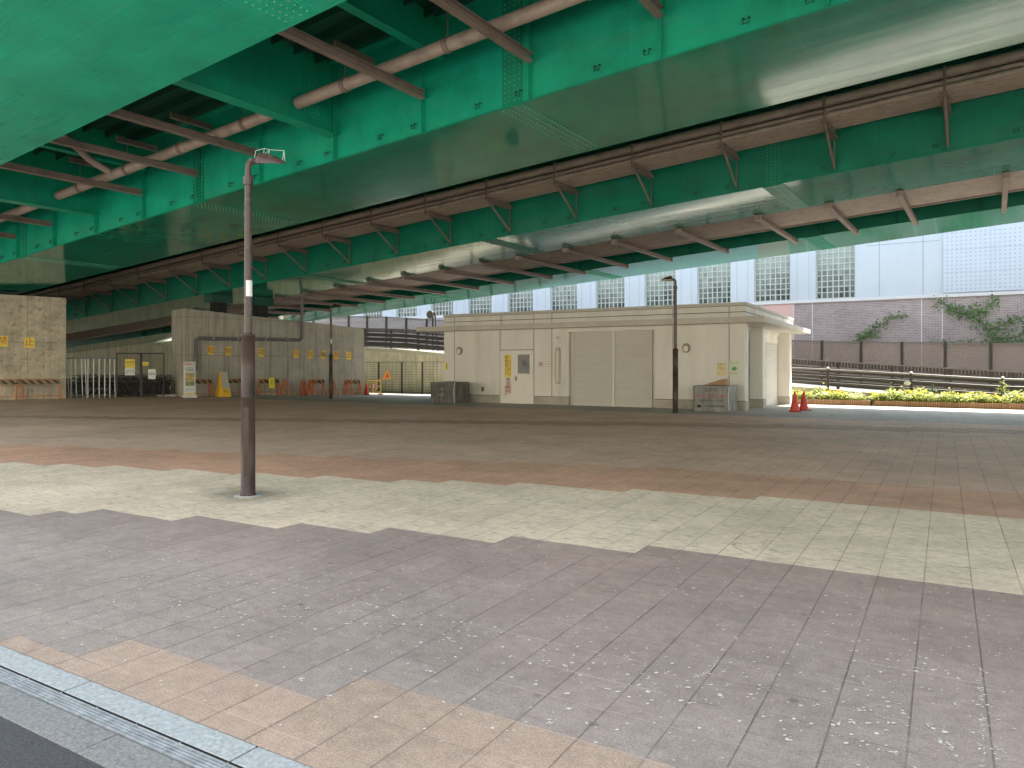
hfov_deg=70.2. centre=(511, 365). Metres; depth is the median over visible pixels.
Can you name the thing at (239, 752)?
kerb
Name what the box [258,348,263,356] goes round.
warning sign
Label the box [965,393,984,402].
bedding plant
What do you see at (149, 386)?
bicycle
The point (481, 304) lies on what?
window
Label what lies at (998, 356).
noise barrier
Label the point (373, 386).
plastic barrier
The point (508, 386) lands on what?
door lettering
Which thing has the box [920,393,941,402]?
bedding plant
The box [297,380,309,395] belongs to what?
folding stand
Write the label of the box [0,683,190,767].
gutter
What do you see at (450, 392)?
covered box
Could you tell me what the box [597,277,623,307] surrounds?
window
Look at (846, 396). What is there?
bedding plant
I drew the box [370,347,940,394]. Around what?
ramp road
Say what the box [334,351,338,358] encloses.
warning sign
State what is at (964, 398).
bedding plant
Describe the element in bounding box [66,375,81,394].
bicycle
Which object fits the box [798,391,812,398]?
bedding plant
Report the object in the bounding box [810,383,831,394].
bedding plant
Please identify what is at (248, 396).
street lamp
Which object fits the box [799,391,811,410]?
traffic cone
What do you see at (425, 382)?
fence panel
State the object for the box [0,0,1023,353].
viaduct
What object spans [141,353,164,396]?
gate
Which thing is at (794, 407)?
traffic cone
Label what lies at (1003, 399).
bedding plant
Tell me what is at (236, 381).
barricade
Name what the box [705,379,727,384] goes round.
cardboard sheet
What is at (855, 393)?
bedding plant
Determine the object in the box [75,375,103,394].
bicycle
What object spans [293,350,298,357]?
warning sign
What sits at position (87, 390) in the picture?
white gate
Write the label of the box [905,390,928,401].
bedding plant
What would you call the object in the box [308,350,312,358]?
warning sign
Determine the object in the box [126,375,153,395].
bicycle
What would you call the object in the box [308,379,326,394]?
barricade
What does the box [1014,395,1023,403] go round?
bedding plant
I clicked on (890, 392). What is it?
bedding plant
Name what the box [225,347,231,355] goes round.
warning sign
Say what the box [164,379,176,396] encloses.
hoop bollard
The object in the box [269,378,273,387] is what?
hanging notice
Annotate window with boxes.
[364,311,382,316]
[397,306,416,316]
[432,301,452,315]
[469,296,490,312]
[509,290,532,311]
[551,284,576,309]
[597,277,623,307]
[645,270,675,305]
[698,262,730,303]
[755,254,789,301]
[816,245,854,299]
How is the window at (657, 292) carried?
in the office building at (845, 293)
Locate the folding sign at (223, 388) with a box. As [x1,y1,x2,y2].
[215,372,230,396]
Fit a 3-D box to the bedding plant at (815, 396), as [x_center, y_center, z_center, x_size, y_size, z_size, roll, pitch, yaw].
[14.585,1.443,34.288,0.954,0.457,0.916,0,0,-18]
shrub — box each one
[928,386,938,395]
[996,381,1008,396]
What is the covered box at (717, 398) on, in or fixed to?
on the plaza paving
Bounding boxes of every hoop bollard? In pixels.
[157,379,169,396]
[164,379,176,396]
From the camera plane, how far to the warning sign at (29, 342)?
33.20 m
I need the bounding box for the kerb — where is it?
[0,646,310,767]
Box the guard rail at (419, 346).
[364,328,1023,395]
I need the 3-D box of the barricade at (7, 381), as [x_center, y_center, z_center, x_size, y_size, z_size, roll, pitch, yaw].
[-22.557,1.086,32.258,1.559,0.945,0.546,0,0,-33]
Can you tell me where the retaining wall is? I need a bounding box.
[66,343,906,404]
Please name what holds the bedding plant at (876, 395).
on the flower planter at (1004, 406)
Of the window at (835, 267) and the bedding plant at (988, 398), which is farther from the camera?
the window at (835, 267)
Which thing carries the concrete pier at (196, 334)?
on the plaza paving
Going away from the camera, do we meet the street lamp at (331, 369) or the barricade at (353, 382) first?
the street lamp at (331, 369)
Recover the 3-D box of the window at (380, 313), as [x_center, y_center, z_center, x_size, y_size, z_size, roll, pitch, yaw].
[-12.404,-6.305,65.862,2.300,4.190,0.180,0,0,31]
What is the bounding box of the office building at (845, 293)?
[349,222,1023,379]
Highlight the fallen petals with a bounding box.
[37,487,1022,767]
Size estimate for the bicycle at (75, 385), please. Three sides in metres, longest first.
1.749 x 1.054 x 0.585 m
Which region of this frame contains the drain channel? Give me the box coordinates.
[0,665,243,767]
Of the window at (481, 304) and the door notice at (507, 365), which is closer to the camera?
the door notice at (507, 365)
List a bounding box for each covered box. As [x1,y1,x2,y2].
[431,381,468,403]
[693,385,737,411]
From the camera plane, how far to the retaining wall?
50.45 m
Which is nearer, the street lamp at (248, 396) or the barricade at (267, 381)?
the street lamp at (248, 396)
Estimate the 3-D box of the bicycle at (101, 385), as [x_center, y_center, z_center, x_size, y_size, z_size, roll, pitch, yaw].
[-21.612,1.025,38.549,1.748,1.054,0.585,0,1,17]
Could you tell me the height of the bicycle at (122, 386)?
1.054 m
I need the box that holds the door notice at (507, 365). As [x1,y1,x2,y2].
[505,355,510,376]
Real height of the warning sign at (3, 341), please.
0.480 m
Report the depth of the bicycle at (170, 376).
38.27 m
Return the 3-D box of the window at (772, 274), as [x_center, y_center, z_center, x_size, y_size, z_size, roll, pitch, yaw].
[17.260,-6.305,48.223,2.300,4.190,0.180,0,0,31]
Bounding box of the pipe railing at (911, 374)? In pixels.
[792,367,1023,395]
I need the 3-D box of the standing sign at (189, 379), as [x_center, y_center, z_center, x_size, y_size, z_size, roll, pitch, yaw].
[-15.467,0.690,34.955,0.600,1.720,0.360,0,0,-38]
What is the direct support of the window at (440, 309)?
in the office building at (845, 293)
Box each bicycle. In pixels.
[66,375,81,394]
[66,375,86,394]
[69,375,91,394]
[73,375,95,394]
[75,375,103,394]
[89,375,111,394]
[90,375,115,394]
[95,375,124,395]
[105,375,125,394]
[105,375,134,395]
[113,375,135,392]
[118,375,144,395]
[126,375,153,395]
[132,375,157,393]
[135,375,164,393]
[144,375,166,393]
[148,375,172,395]
[152,375,171,393]
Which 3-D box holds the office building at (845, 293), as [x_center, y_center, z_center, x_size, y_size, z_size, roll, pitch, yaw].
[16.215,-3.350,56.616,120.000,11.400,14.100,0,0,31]
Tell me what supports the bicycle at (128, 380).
on the plaza paving
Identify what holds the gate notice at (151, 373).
attached to the gate at (142, 394)
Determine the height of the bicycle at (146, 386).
1.054 m
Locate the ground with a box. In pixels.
[0,645,311,767]
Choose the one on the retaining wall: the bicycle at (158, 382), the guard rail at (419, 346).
the guard rail at (419, 346)
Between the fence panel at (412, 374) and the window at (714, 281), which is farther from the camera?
the window at (714, 281)
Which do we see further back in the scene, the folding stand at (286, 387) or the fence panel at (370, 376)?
the fence panel at (370, 376)
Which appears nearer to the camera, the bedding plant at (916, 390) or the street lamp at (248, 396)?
the street lamp at (248, 396)
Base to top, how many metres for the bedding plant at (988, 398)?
0.565 m
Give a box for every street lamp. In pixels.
[234,148,286,497]
[329,302,341,398]
[661,274,678,412]
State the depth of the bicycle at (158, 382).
38.48 m
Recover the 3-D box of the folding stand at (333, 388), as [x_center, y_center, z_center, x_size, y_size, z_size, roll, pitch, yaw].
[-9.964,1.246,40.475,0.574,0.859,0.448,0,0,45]
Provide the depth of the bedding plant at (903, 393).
32.92 m
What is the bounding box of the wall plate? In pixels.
[538,362,547,366]
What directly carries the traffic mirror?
on the ramp road at (860, 389)
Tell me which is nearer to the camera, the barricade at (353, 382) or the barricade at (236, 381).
the barricade at (236, 381)
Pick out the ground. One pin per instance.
(166, 710)
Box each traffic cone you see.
[363,383,369,394]
[789,391,800,411]
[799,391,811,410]
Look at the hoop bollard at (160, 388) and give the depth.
36.22 m
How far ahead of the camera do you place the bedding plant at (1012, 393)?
30.66 m
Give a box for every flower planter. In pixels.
[797,399,872,405]
[875,400,1023,409]
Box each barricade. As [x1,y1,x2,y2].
[0,379,23,399]
[15,379,60,399]
[196,379,213,396]
[228,378,240,394]
[256,379,281,395]
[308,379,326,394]
[342,380,361,394]
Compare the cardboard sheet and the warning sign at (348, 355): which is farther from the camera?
the warning sign at (348, 355)
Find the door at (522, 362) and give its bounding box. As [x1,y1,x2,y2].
[500,351,533,403]
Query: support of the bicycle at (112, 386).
on the plaza paving
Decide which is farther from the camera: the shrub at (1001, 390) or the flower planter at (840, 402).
the flower planter at (840, 402)
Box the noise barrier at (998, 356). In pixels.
[306,316,1023,392]
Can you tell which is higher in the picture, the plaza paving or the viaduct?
the viaduct
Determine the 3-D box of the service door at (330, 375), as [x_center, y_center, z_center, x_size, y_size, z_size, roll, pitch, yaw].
[-8.284,0.852,33.356,0.064,0.859,0.006,0,0,-20]
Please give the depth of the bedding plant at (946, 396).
31.42 m
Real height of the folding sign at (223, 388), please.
1.220 m
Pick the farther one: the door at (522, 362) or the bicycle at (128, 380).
the bicycle at (128, 380)
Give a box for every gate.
[66,358,115,397]
[116,353,140,397]
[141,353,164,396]
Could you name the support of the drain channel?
on the plaza paving
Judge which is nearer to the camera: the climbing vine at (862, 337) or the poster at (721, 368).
the poster at (721, 368)
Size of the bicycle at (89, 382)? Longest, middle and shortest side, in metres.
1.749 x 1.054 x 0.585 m
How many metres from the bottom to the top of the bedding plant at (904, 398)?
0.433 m
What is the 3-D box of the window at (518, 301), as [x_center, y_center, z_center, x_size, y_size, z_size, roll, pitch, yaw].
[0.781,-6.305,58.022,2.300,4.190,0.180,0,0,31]
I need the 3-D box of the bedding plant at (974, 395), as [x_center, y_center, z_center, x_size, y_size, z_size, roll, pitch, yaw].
[20.058,1.339,31.629,1.013,0.636,0.995,0,0,-1]
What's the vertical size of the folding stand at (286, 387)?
0.859 m
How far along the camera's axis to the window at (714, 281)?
50.21 m
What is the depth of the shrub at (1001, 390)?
31.53 m
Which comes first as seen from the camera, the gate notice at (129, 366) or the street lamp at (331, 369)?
the street lamp at (331, 369)
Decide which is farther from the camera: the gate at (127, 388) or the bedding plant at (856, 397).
the gate at (127, 388)
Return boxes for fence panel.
[364,366,377,391]
[378,362,401,393]
[402,362,421,393]
[422,362,438,393]
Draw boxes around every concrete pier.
[0,294,65,399]
[172,296,363,396]
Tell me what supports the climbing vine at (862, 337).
attached to the office building at (845, 293)
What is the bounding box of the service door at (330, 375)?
[330,375,331,392]
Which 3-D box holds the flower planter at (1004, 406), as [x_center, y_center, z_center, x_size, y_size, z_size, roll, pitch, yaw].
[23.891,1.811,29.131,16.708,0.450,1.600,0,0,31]
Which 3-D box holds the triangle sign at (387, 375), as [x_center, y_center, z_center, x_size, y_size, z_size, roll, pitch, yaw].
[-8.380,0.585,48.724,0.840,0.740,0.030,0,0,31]
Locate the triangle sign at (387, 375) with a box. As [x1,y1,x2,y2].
[382,369,391,378]
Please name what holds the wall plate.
attached to the service building at (618, 356)
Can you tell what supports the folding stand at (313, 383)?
on the plaza paving
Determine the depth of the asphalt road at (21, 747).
2.93 m
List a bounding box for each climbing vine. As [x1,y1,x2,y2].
[847,307,907,340]
[928,291,1023,342]
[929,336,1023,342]
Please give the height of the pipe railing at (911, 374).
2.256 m
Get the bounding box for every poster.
[717,363,725,374]
[729,361,738,374]
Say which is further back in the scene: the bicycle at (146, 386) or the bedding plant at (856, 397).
the bicycle at (146, 386)
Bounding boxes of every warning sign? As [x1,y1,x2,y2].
[0,336,7,346]
[24,337,34,347]
[208,346,213,354]
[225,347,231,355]
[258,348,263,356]
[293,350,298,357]
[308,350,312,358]
[321,351,325,358]
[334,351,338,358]
[346,352,350,359]
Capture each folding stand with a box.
[279,379,290,395]
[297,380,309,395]
[307,380,318,395]
[327,380,338,394]
[344,380,353,394]
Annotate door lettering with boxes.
[505,378,510,393]
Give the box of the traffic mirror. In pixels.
[426,310,438,350]
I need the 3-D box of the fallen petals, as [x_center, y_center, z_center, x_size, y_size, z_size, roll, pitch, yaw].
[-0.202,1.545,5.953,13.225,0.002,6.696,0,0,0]
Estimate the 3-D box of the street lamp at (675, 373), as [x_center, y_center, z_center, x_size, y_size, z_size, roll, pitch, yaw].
[5.153,-0.695,23.642,0.674,4.512,0.369,0,0,-3]
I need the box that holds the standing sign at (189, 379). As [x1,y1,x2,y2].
[182,362,196,397]
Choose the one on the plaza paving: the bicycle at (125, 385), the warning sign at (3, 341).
the bicycle at (125, 385)
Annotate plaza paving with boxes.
[0,386,1023,767]
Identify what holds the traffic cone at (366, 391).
on the plaza paving
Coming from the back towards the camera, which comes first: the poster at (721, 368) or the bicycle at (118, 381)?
the bicycle at (118, 381)
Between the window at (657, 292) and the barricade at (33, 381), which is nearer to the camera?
the barricade at (33, 381)
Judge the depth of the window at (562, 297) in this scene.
56.14 m
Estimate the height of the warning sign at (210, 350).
0.450 m
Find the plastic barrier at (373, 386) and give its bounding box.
[366,380,382,394]
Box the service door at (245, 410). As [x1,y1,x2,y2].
[243,408,248,474]
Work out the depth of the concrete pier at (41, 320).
33.30 m
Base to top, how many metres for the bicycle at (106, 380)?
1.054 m
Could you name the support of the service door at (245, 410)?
in the street lamp at (248, 396)
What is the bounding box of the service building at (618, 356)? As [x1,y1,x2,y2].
[416,302,810,410]
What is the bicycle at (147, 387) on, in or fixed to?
on the plaza paving
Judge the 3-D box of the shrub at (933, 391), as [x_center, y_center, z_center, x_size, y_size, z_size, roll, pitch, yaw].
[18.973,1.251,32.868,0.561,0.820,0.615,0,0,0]
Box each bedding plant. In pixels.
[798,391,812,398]
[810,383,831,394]
[813,392,830,398]
[826,390,844,399]
[837,391,853,399]
[848,391,867,399]
[851,394,865,399]
[869,392,887,401]
[878,386,902,400]
[896,388,911,400]
[897,394,916,402]
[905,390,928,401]
[908,384,933,400]
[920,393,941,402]
[937,387,959,402]
[950,393,972,402]
[964,389,982,402]
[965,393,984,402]
[977,391,1000,402]
[994,395,1012,403]
[1003,386,1023,403]
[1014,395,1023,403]
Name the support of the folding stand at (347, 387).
on the plaza paving
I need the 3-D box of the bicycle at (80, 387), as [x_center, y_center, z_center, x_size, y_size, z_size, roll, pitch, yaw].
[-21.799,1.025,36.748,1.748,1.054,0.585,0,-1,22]
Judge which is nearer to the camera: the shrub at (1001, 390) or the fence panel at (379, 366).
the shrub at (1001, 390)
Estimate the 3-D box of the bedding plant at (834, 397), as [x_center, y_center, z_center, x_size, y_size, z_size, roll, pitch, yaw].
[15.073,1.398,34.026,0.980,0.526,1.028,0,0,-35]
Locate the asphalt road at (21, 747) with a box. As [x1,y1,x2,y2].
[0,716,103,767]
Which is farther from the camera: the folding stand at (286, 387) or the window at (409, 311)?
the window at (409, 311)
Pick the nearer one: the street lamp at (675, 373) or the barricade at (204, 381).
the street lamp at (675, 373)
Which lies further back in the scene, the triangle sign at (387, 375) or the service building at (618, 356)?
the triangle sign at (387, 375)
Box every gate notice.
[125,359,134,374]
[148,369,155,378]
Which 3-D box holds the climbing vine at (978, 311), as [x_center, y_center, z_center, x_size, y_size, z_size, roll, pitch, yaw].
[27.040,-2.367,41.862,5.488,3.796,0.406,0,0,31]
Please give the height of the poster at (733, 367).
0.506 m
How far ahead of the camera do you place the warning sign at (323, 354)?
41.12 m

